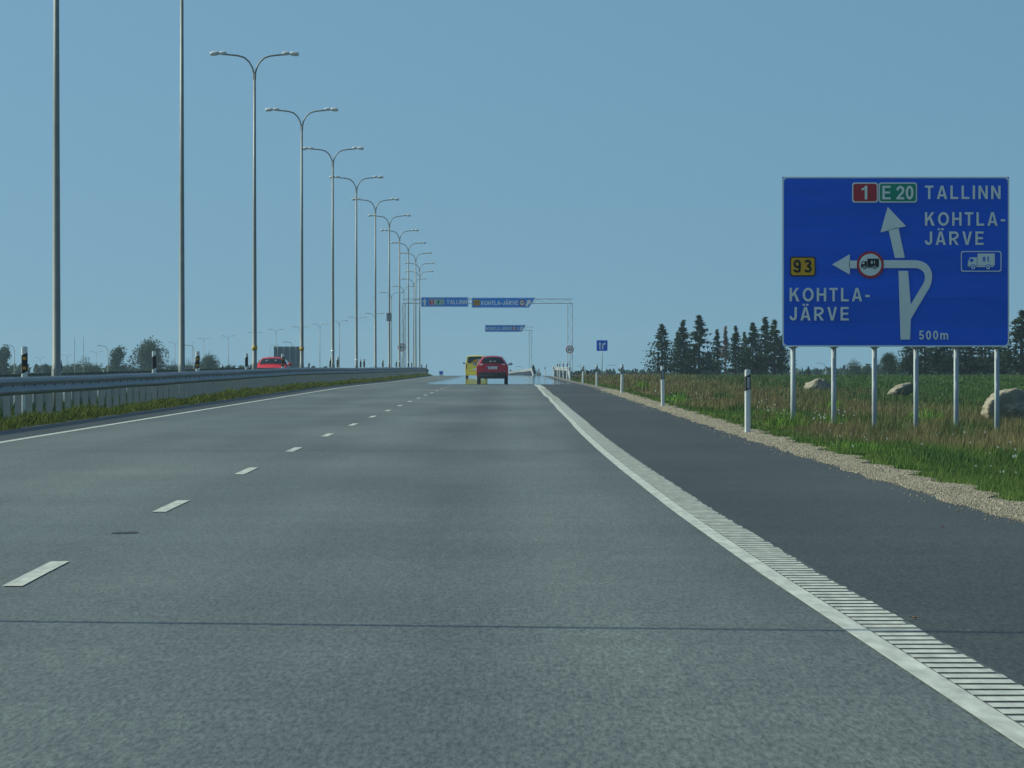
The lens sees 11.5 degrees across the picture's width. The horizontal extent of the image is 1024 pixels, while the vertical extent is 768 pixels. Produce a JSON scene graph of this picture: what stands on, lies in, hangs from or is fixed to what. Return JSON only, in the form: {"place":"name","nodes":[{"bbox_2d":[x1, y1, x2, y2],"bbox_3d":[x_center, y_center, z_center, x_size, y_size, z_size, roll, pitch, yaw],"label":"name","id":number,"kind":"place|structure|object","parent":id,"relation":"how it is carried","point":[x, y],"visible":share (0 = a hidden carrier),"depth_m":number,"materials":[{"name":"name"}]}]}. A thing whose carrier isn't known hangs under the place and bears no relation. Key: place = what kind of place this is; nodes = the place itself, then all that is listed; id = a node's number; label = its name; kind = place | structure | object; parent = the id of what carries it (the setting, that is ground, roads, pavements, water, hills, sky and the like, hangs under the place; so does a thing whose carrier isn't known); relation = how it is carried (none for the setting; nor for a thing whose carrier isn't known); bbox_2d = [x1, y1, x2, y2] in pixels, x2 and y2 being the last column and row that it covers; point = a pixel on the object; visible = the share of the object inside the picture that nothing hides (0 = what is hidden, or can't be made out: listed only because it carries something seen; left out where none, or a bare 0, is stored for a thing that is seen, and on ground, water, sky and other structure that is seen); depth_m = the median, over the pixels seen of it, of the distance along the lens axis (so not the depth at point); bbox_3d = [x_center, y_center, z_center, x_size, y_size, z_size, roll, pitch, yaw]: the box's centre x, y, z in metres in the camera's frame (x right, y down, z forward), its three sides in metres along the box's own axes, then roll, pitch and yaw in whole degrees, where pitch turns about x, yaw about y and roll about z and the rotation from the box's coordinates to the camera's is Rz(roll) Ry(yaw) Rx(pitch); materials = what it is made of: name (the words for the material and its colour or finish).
{"place":"outdoors","nodes":[
{"label":"outdoors","id":0,"kind":"place"},
{"bbox_2d":[13,388,126,405],"bbox_3d":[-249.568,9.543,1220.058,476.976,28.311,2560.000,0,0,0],"label":"opposite road","id":1,"kind":"structure","parent":0,"point":[63,396],"depth_m":154.14,"materials":[{"name":"grey asphalt"}]},
{"bbox_2d":[257,357,291,367],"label":"estate car","id":2,"kind":"object","parent":1,"relation":"on","point":[270,362],"visible":0.38,"depth_m":284.22,"materials":[{"name":"red paint"}]},
{"bbox_2d":[0,388,168,418],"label":"grass","id":3,"kind":"structure","parent":0,"point":[34,407],"depth_m":110.65,"materials":[{"name":"green plant"}]},
{"bbox_2d":[0,376,431,440],"bbox_3d":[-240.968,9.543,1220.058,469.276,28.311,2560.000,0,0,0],"label":"road shoulder","id":4,"kind":"object","parent":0,"point":[23,432],"visible":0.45,"depth_m":101.22},
{"bbox_2d":[1,375,1021,462],"bbox_3d":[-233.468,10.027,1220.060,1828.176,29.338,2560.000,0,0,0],"label":"ground","id":5,"kind":"structure","parent":0,"point":[723,375],"depth_m":249.00,"materials":[{"name":"green plant"}]},
{"bbox_2d":[0,345,11,374],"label":"leafy tree","id":6,"kind":"object","parent":5,"relation":"on","point":[5,352],"visible":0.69,"depth_m":949.09,"materials":[{"name":"green plant"}]},
{"bbox_2d":[21,346,27,411],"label":"delineator post","id":7,"kind":"object","parent":5,"relation":"on","point":[24,361],"visible":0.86,"depth_m":97.97,"materials":[{"name":"white plastic"}]},
{"bbox_2d":[43,363,51,372],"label":"bush","id":8,"kind":"object","parent":5,"relation":"on","point":[46,368],"visible":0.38,"depth_m":899.75,"materials":[{"name":"green plant"}]},
{"bbox_2d":[52,0,60,407],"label":"street lamp","id":9,"kind":"object","parent":5,"relation":"on","point":[56,345],"visible":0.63,"depth_m":103.92,"materials":[{"name":"metal"}]},
{"bbox_2d":[62,363,73,372],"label":"bush","id":10,"kind":"object","parent":5,"relation":"on","point":[68,370],"visible":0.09,"depth_m":999.47,"materials":[{"name":"green plant"}]},
{"bbox_2d":[83,337,83,372],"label":"mast","id":11,"kind":"object","parent":5,"relation":"on","point":[83,354],"visible":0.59,"depth_m":979.94,"materials":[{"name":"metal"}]},
{"bbox_2d":[71,356,96,372],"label":"bush","id":12,"kind":"object","parent":5,"relation":"on","point":[88,368],"visible":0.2,"depth_m":1000.05,"materials":[{"name":"green plant"}]},
{"bbox_2d":[108,344,128,371],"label":"leafy tree","id":13,"kind":"object","parent":5,"relation":"on","point":[117,354],"visible":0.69,"depth_m":999.41,"materials":[{"name":"green plant"}]},
{"bbox_2d":[125,335,168,370],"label":"leafy tree","id":14,"kind":"object","parent":5,"relation":"on","point":[144,352],"visible":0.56,"depth_m":998.83,"materials":[{"name":"green plant"}]},
{"bbox_2d":[152,351,155,372],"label":"delineator post","id":15,"kind":"object","parent":5,"relation":"on","point":[153,361],"visible":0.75,"depth_m":144.96,"materials":[{"name":"white plastic"}]},
{"bbox_2d":[8,363,326,373],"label":"distant woods","id":16,"kind":"object","parent":5,"relation":"on","point":[39,369],"visible":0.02,"depth_m":1128.61,"materials":[{"name":"green plant"}]},
{"bbox_2d":[168,361,177,369],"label":"bush","id":17,"kind":"object","parent":5,"relation":"on","point":[173,367],"visible":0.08,"depth_m":999.70,"materials":[{"name":"green plant"}]},
{"bbox_2d":[178,0,184,371],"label":"street lamp","id":18,"kind":"object","parent":5,"relation":"on","point":[181,367],"visible":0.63,"depth_m":146.42,"materials":[{"name":"metal"}]},
{"bbox_2d":[185,359,194,368],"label":"bush","id":19,"kind":"object","parent":5,"relation":"on","point":[188,366],"visible":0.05,"depth_m":999.61,"materials":[{"name":"green plant"}]},
{"bbox_2d":[0,367,394,408],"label":"guardrail","id":20,"kind":"object","parent":5,"relation":"on","point":[77,374],"visible":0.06,"depth_m":133.00,"materials":[{"name":"metal"}]},
{"bbox_2d":[196,351,199,370],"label":"delineator post","id":21,"kind":"object","parent":5,"relation":"on","point":[197,360],"visible":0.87,"depth_m":148.96,"materials":[{"name":"white plastic"}]},
{"bbox_2d":[200,352,220,368],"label":"leafy tree","id":22,"kind":"object","parent":5,"relation":"on","point":[208,362],"visible":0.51,"depth_m":999.34,"materials":[{"name":"green plant"}]},
{"bbox_2d":[0,367,428,419],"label":"guardrail","id":23,"kind":"object","parent":5,"relation":"on","point":[183,385],"visible":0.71,"depth_m":122.33,"materials":[{"name":"metal"}]},
{"bbox_2d":[0,373,432,430],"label":"grass","id":24,"kind":"structure","parent":5,"relation":"on","point":[88,411],"depth_m":115.84,"materials":[{"name":"green plant"}]},
{"bbox_2d":[245,353,247,368],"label":"delineator post","id":25,"kind":"object","parent":5,"relation":"on","point":[246,360],"visible":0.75,"depth_m":195.96,"materials":[{"name":"white plastic"}]},
{"bbox_2d":[210,51,298,368],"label":"street lamp","id":26,"kind":"object","parent":5,"relation":"on","point":[254,320],"visible":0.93,"depth_m":190.72,"materials":[{"name":"metal"}]},
{"bbox_2d":[281,354,283,367],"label":"delineator post","id":27,"kind":"object","parent":5,"relation":"on","point":[282,360],"visible":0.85,"depth_m":203.96,"materials":[{"name":"white plastic"}]},
{"bbox_2d":[274,347,299,367],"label":"reversed sign","id":28,"kind":"object","parent":5,"relation":"on","point":[292,355],"visible":0.41,"depth_m":519.98,"materials":[{"name":"grey metal"}]},
{"bbox_2d":[265,108,337,367],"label":"street lamp","id":29,"kind":"object","parent":5,"relation":"on","point":[301,278],"visible":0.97,"depth_m":232.49,"materials":[{"name":"metal"}]},
{"bbox_2d":[303,147,363,367],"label":"street lamp","id":30,"kind":"object","parent":5,"relation":"on","point":[332,304],"visible":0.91,"depth_m":273.35,"materials":[{"name":"metal"}]},
{"bbox_2d":[337,320,347,367],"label":"street lamp","id":31,"kind":"object","parent":5,"relation":"on","point":[339,343],"visible":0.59,"depth_m":960.93,"materials":[{"name":"metal"}]},
{"bbox_2d":[329,176,382,367],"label":"street lamp","id":32,"kind":"object","parent":5,"relation":"on","point":[356,320],"visible":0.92,"depth_m":314.48,"materials":[{"name":"metal"}]},
{"bbox_2d":[352,198,398,367],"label":"street lamp","id":33,"kind":"object","parent":5,"relation":"on","point":[375,336],"visible":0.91,"depth_m":356.26,"materials":[{"name":"metal"}]},
{"bbox_2d":[368,214,410,367],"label":"street lamp","id":34,"kind":"object","parent":5,"relation":"on","point":[389,364],"visible":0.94,"depth_m":394.76,"materials":[{"name":"metal"}]},
{"bbox_2d":[380,292,402,367],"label":"street lamp","id":35,"kind":"object","parent":5,"relation":"on","point":[391,325],"visible":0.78,"depth_m":727.21,"materials":[{"name":"metal"}]},
{"bbox_2d":[380,229,418,367],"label":"street lamp","id":36,"kind":"object","parent":5,"relation":"on","point":[399,283],"visible":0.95,"depth_m":437.81,"materials":[{"name":"metal"}]},
{"bbox_2d":[398,343,405,366],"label":"speed limit sign","id":37,"kind":"object","parent":5,"relation":"on","point":[402,347],"visible":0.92,"depth_m":443.99,"materials":[{"name":"metal"}]},
{"bbox_2d":[391,285,414,366],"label":"street lamp","id":38,"kind":"object","parent":5,"relation":"on","point":[403,318],"visible":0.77,"depth_m":688.61,"materials":[{"name":"metal"}]},
{"bbox_2d":[391,242,425,366],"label":"street lamp","id":39,"kind":"object","parent":5,"relation":"on","point":[408,300],"visible":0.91,"depth_m":481.15,"materials":[{"name":"metal"}]},
{"bbox_2d":[401,278,426,366],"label":"street lamp","id":40,"kind":"object","parent":5,"relation":"on","point":[413,317],"visible":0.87,"depth_m":646.98,"materials":[{"name":"metal"}]},
{"bbox_2d":[400,252,431,366],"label":"street lamp","id":41,"kind":"object","parent":5,"relation":"on","point":[415,302],"visible":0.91,"depth_m":521.67,"materials":[{"name":"metal"}]},
{"bbox_2d":[404,262,433,366],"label":"street lamp","id":42,"kind":"object","parent":5,"relation":"on","point":[419,304],"visible":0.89,"depth_m":566.36,"materials":[{"name":"metal"}]},
{"bbox_2d":[402,299,572,375],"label":"sign gantry","id":43,"kind":"object","parent":5,"relation":"on","point":[532,303],"visible":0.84,"depth_m":449.82,"materials":[{"name":"metal"}]},
{"bbox_2d":[421,297,467,306],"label":"overhead sign","id":44,"kind":"object","parent":43,"relation":"attached to","point":[444,301],"visible":1,"depth_m":449.61,"materials":[{"name":"metal"}]},
{"bbox_2d":[472,298,534,307],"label":"overhead sign","id":45,"kind":"object","parent":43,"relation":"attached to","point":[502,302],"visible":1,"depth_m":449.61,"materials":[{"name":"metal"}]},
{"bbox_2d":[508,368,533,374],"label":"guardrail","id":46,"kind":"object","parent":5,"relation":"on","point":[529,371],"visible":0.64,"depth_m":614.00,"materials":[{"name":"metal"}]},
{"bbox_2d":[552,367,571,379],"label":"guardrail","id":47,"kind":"object","parent":5,"relation":"on","point":[561,371],"visible":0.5,"depth_m":396.00,"materials":[{"name":"metal"}]},
{"bbox_2d":[566,346,573,353],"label":"speed limit sign","id":48,"kind":"object","parent":5,"relation":"on","point":[569,349],"visible":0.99,"depth_m":445.98,"materials":[{"name":"metal"}]},
{"bbox_2d":[582,365,583,382],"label":"delineator post","id":49,"kind":"object","parent":5,"relation":"on","point":[582,373],"visible":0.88,"depth_m":265.97,"materials":[{"name":"white plastic"}]},
{"bbox_2d":[596,365,597,385],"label":"delineator post","id":50,"kind":"object","parent":5,"relation":"on","point":[596,375],"visible":0.88,"depth_m":221.97,"materials":[{"name":"white plastic"}]},
{"bbox_2d":[597,340,607,350],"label":"lane sign","id":51,"kind":"object","parent":5,"relation":"on","point":[602,345],"visible":0.93,"depth_m":329.99,"materials":[{"name":"metal"}]},
{"bbox_2d":[620,364,623,392],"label":"delineator post","id":52,"kind":"object","parent":5,"relation":"on","point":[622,372],"visible":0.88,"depth_m":167.97,"materials":[{"name":"white plastic"}]},
{"bbox_2d":[641,324,683,373],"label":"spruce tree","id":53,"kind":"object","parent":5,"relation":"on","point":[663,343],"visible":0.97,"depth_m":559.82,"materials":[{"name":"green plant"}]},
{"bbox_2d":[661,366,664,405],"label":"delineator post","id":54,"kind":"object","parent":5,"relation":"on","point":[662,388],"visible":0.89,"depth_m":120.97,"materials":[{"name":"white plastic"}]},
{"bbox_2d":[669,331,680,374],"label":"spruce tree","id":55,"kind":"object","parent":5,"relation":"on","point":[674,344],"visible":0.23,"depth_m":584.89,"materials":[{"name":"green plant"}]},
{"bbox_2d":[668,320,696,374],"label":"spruce tree","id":56,"kind":"object","parent":5,"relation":"on","point":[683,333],"visible":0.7,"depth_m":569.81,"materials":[{"name":"green plant"}]},
{"bbox_2d":[674,315,726,374],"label":"spruce tree","id":57,"kind":"object","parent":5,"relation":"on","point":[698,334],"visible":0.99,"depth_m":559.76,"materials":[{"name":"green plant"}]},
{"bbox_2d":[701,351,720,374],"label":"spruce tree","id":58,"kind":"object","parent":5,"relation":"on","point":[707,372],"visible":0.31,"depth_m":619.88,"materials":[{"name":"green plant"}]},
{"bbox_2d":[705,329,728,374],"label":"spruce tree","id":59,"kind":"object","parent":5,"relation":"on","point":[717,337],"visible":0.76,"depth_m":589.82,"materials":[{"name":"green plant"}]},
{"bbox_2d":[718,325,730,374],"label":"dead spruce","id":60,"kind":"object","parent":5,"relation":"on","point":[725,348],"visible":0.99,"depth_m":584.91,"materials":[{"name":"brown plant"}]},
{"bbox_2d":[720,325,744,373],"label":"spruce tree","id":61,"kind":"object","parent":5,"relation":"on","point":[735,339],"visible":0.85,"depth_m":579.85,"materials":[{"name":"green plant"}]},
{"bbox_2d":[734,331,751,374],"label":"spruce tree","id":62,"kind":"object","parent":5,"relation":"on","point":[743,344],"visible":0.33,"depth_m":599.90,"materials":[{"name":"green plant"}]},
{"bbox_2d":[745,369,750,431],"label":"delineator post","id":63,"kind":"object","parent":5,"relation":"on","point":[747,400],"visible":0.89,"depth_m":76.97,"materials":[{"name":"white plastic"}]},
{"bbox_2d":[729,322,774,374],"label":"spruce tree","id":64,"kind":"object","parent":5,"relation":"on","point":[750,339],"visible":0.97,"depth_m":559.70,"materials":[{"name":"green plant"}]},
{"bbox_2d":[750,317,773,374],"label":"spruce tree","id":65,"kind":"object","parent":5,"relation":"on","point":[765,327],"visible":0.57,"depth_m":589.78,"materials":[{"name":"green plant"}]},
{"bbox_2d":[747,318,790,374],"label":"spruce tree","id":66,"kind":"object","parent":5,"relation":"on","point":[777,343],"visible":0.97,"depth_m":559.74,"materials":[{"name":"green plant"}]},
{"bbox_2d":[768,336,796,374],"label":"spruce tree","id":67,"kind":"object","parent":5,"relation":"on","point":[781,372],"visible":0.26,"depth_m":574.76,"materials":[{"name":"green plant"}]},
{"bbox_2d":[549,376,1022,522],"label":"gravel strip","id":68,"kind":"object","parent":5,"relation":"on","point":[601,387],"visible":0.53,"depth_m":71.89,"materials":[{"name":"beige gravel"}]},
{"bbox_2d":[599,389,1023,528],"bbox_3d":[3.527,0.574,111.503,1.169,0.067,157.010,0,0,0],"label":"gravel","id":69,"kind":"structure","parent":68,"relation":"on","point":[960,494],"depth_m":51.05,"materials":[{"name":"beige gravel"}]},
{"bbox_2d":[571,363,1019,374],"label":"distant woods","id":70,"kind":"object","parent":5,"relation":"on","point":[816,371],"visible":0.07,"depth_m":1063.52,"materials":[{"name":"green plant"}]},
{"bbox_2d":[804,366,811,374],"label":"spruce tree","id":71,"kind":"object","parent":5,"relation":"on","point":[808,372],"visible":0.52,"depth_m":799.96,"materials":[{"name":"green plant"}]},
{"bbox_2d":[803,378,830,390],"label":"boulder","id":72,"kind":"object","parent":5,"relation":"on","point":[823,384],"visible":0.69,"depth_m":231.78,"materials":[{"name":"grey stone"}]},
{"bbox_2d":[655,390,1016,472],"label":"wildflowers","id":73,"kind":"object","parent":5,"relation":"on","point":[864,436],"visible":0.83,"depth_m":75.40,"materials":[{"name":"white plant"}]},
{"bbox_2d":[842,358,868,374],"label":"leafy tree","id":74,"kind":"object","parent":5,"relation":"on","point":[853,367],"visible":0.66,"depth_m":759.60,"materials":[{"name":"green plant"}]},
{"bbox_2d":[861,365,870,374],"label":"bush","id":75,"kind":"object","parent":5,"relation":"on","point":[868,371],"visible":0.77,"depth_m":699.94,"materials":[{"name":"green plant"}]},
{"bbox_2d":[877,351,898,374],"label":"leafy tree","id":76,"kind":"object","parent":5,"relation":"on","point":[887,359],"visible":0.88,"depth_m":619.50,"materials":[{"name":"green plant"}]},
{"bbox_2d":[782,177,1008,429],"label":"direction sign","id":77,"kind":"object","parent":5,"relation":"on","point":[875,263],"visible":0.96,"depth_m":95.00,"materials":[{"name":"metal"}]},
{"bbox_2d":[887,382,913,395],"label":"boulder","id":78,"kind":"object","parent":5,"relation":"on","point":[908,388],"visible":0.78,"depth_m":204.70,"materials":[{"name":"grey stone"}]},
{"bbox_2d":[885,347,930,374],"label":"tree","id":79,"kind":"object","parent":5,"relation":"on","point":[909,367],"visible":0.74,"depth_m":519.89,"materials":[{"name":"green plant"}]},
{"bbox_2d":[889,347,952,374],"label":"spruce tree","id":80,"kind":"object","parent":5,"relation":"on","point":[924,353],"visible":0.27,"depth_m":539.83,"materials":[{"name":"green plant"}]},
{"bbox_2d":[921,347,960,374],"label":"spruce tree","id":81,"kind":"object","parent":5,"relation":"on","point":[937,362],"visible":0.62,"depth_m":519.85,"materials":[{"name":"green plant"}]},
{"bbox_2d":[923,347,974,374],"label":"spruce tree","id":82,"kind":"object","parent":5,"relation":"on","point":[962,350],"visible":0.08,"depth_m":544.76,"materials":[{"name":"green plant"}]},
{"bbox_2d":[945,347,993,374],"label":"spruce tree","id":83,"kind":"object","parent":5,"relation":"on","point":[965,365],"visible":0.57,"depth_m":519.72,"materials":[{"name":"green plant"}]},
{"bbox_2d":[959,347,1002,374],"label":"spruce tree","id":84,"kind":"object","parent":5,"relation":"on","point":[983,353],"visible":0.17,"depth_m":534.70,"materials":[{"name":"green plant"}]},
{"bbox_2d":[971,343,1019,374],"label":"spruce tree","id":85,"kind":"object","parent":5,"relation":"on","point":[1001,370],"visible":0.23,"depth_m":519.76,"materials":[{"name":"green plant"}]},
{"bbox_2d":[979,309,1023,374],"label":"spruce tree","id":86,"kind":"object","parent":5,"relation":"on","point":[1018,334],"visible":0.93,"depth_m":509.74,"materials":[{"name":"green plant"}]},
{"bbox_2d":[981,388,1023,419],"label":"boulder","id":87,"kind":"object","parent":5,"relation":"on","point":[1011,400],"visible":0.77,"depth_m":121.80,"materials":[{"name":"grey stone"}]},
{"bbox_2d":[0,376,1023,767],"bbox_3d":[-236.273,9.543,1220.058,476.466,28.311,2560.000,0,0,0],"label":"road","id":88,"kind":"structure","parent":0,"point":[418,574],"depth_m":21.94,"materials":[{"name":"grey asphalt"}]},
{"bbox_2d":[112,531,138,533],"bbox_3d":[-2.460,0.945,32.416,0.176,0.001,0.411,0,0,0],"label":"tar stain","id":89,"kind":"object","parent":88,"relation":"on","point":[125,532],"visible":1,"depth_m":32.41,"materials":[{"name":"grey asphalt"}]},
{"bbox_2d":[0,376,432,442],"bbox_3d":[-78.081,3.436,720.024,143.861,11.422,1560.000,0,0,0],"label":"edge line","id":90,"kind":"object","parent":88,"relation":"on","point":[156,417],"visible":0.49,"depth_m":94.05,"materials":[{"name":"paint"}]},
{"bbox_2d":[3,388,442,585],"bbox_3d":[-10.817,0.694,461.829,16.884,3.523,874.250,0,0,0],"label":"lane dashes","id":91,"kind":"object","parent":88,"relation":"on","point":[26,578],"visible":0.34,"depth_m":27.16,"materials":[{"name":"paint"}]},
{"bbox_2d":[431,375,569,383],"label":"mirage","id":92,"kind":"object","parent":88,"relation":"on","point":[517,379],"visible":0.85,"depth_m":315.74,"materials":[{"name":"grey asphalt"}]},
{"bbox_2d":[463,355,482,376],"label":"yellow van","id":93,"kind":"object","parent":92,"relation":"on","point":[470,368],"visible":0.52,"depth_m":399.99,"materials":[{"name":"paint"}]},
{"bbox_2d":[472,356,512,381],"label":"hatchback car","id":94,"kind":"object","parent":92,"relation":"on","point":[492,367],"visible":1,"depth_m":280.06,"materials":[{"name":"red paint"}]},
{"bbox_2d":[534,384,1023,747],"bbox_3d":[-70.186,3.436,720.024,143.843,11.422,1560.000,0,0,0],"label":"edge line","id":95,"kind":"object","parent":88,"relation":"on","point":[1007,727],"visible":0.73,"depth_m":20.84,"materials":[{"name":"paint"}]},
{"bbox_2d":[536,384,1023,725],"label":"rumble strip","id":96,"kind":"object","parent":88,"relation":"on","point":[759,554],"visible":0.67,"depth_m":22.86,"materials":[{"name":"paint"}]},
{"bbox_2d":[0,0,1023,375],"label":"sky","id":97,"kind":"structure","parent":0,"point":[625,162],"materials":[{"name":"blue"}]},
{"bbox_2d":[540,376,1023,685],"bbox_3d":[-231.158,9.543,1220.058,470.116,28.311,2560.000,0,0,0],"label":"road shoulder","id":98,"kind":"object","parent":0,"point":[956,581],"visible":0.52,"depth_m":33.88},
{"bbox_2d":[561,373,1023,501],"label":"grass","id":99,"kind":"structure","parent":0,"point":[1008,483],"depth_m":107.33,"materials":[{"name":"green plant"}]},
{"bbox_2d":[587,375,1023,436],"bbox_3d":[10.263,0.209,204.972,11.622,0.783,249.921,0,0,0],"label":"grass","id":100,"kind":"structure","parent":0,"point":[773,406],"depth_m":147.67,"materials":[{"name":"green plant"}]},
{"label":"sign gantry","id":101,"kind":"object","parent":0,"visible":0},
{"bbox_2d":[485,325,525,331],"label":"overhead sign","id":102,"kind":"object","parent":101,"relation":"attached to","point":[504,328],"visible":1,"depth_m":679.61,"materials":[{"name":"metal"}]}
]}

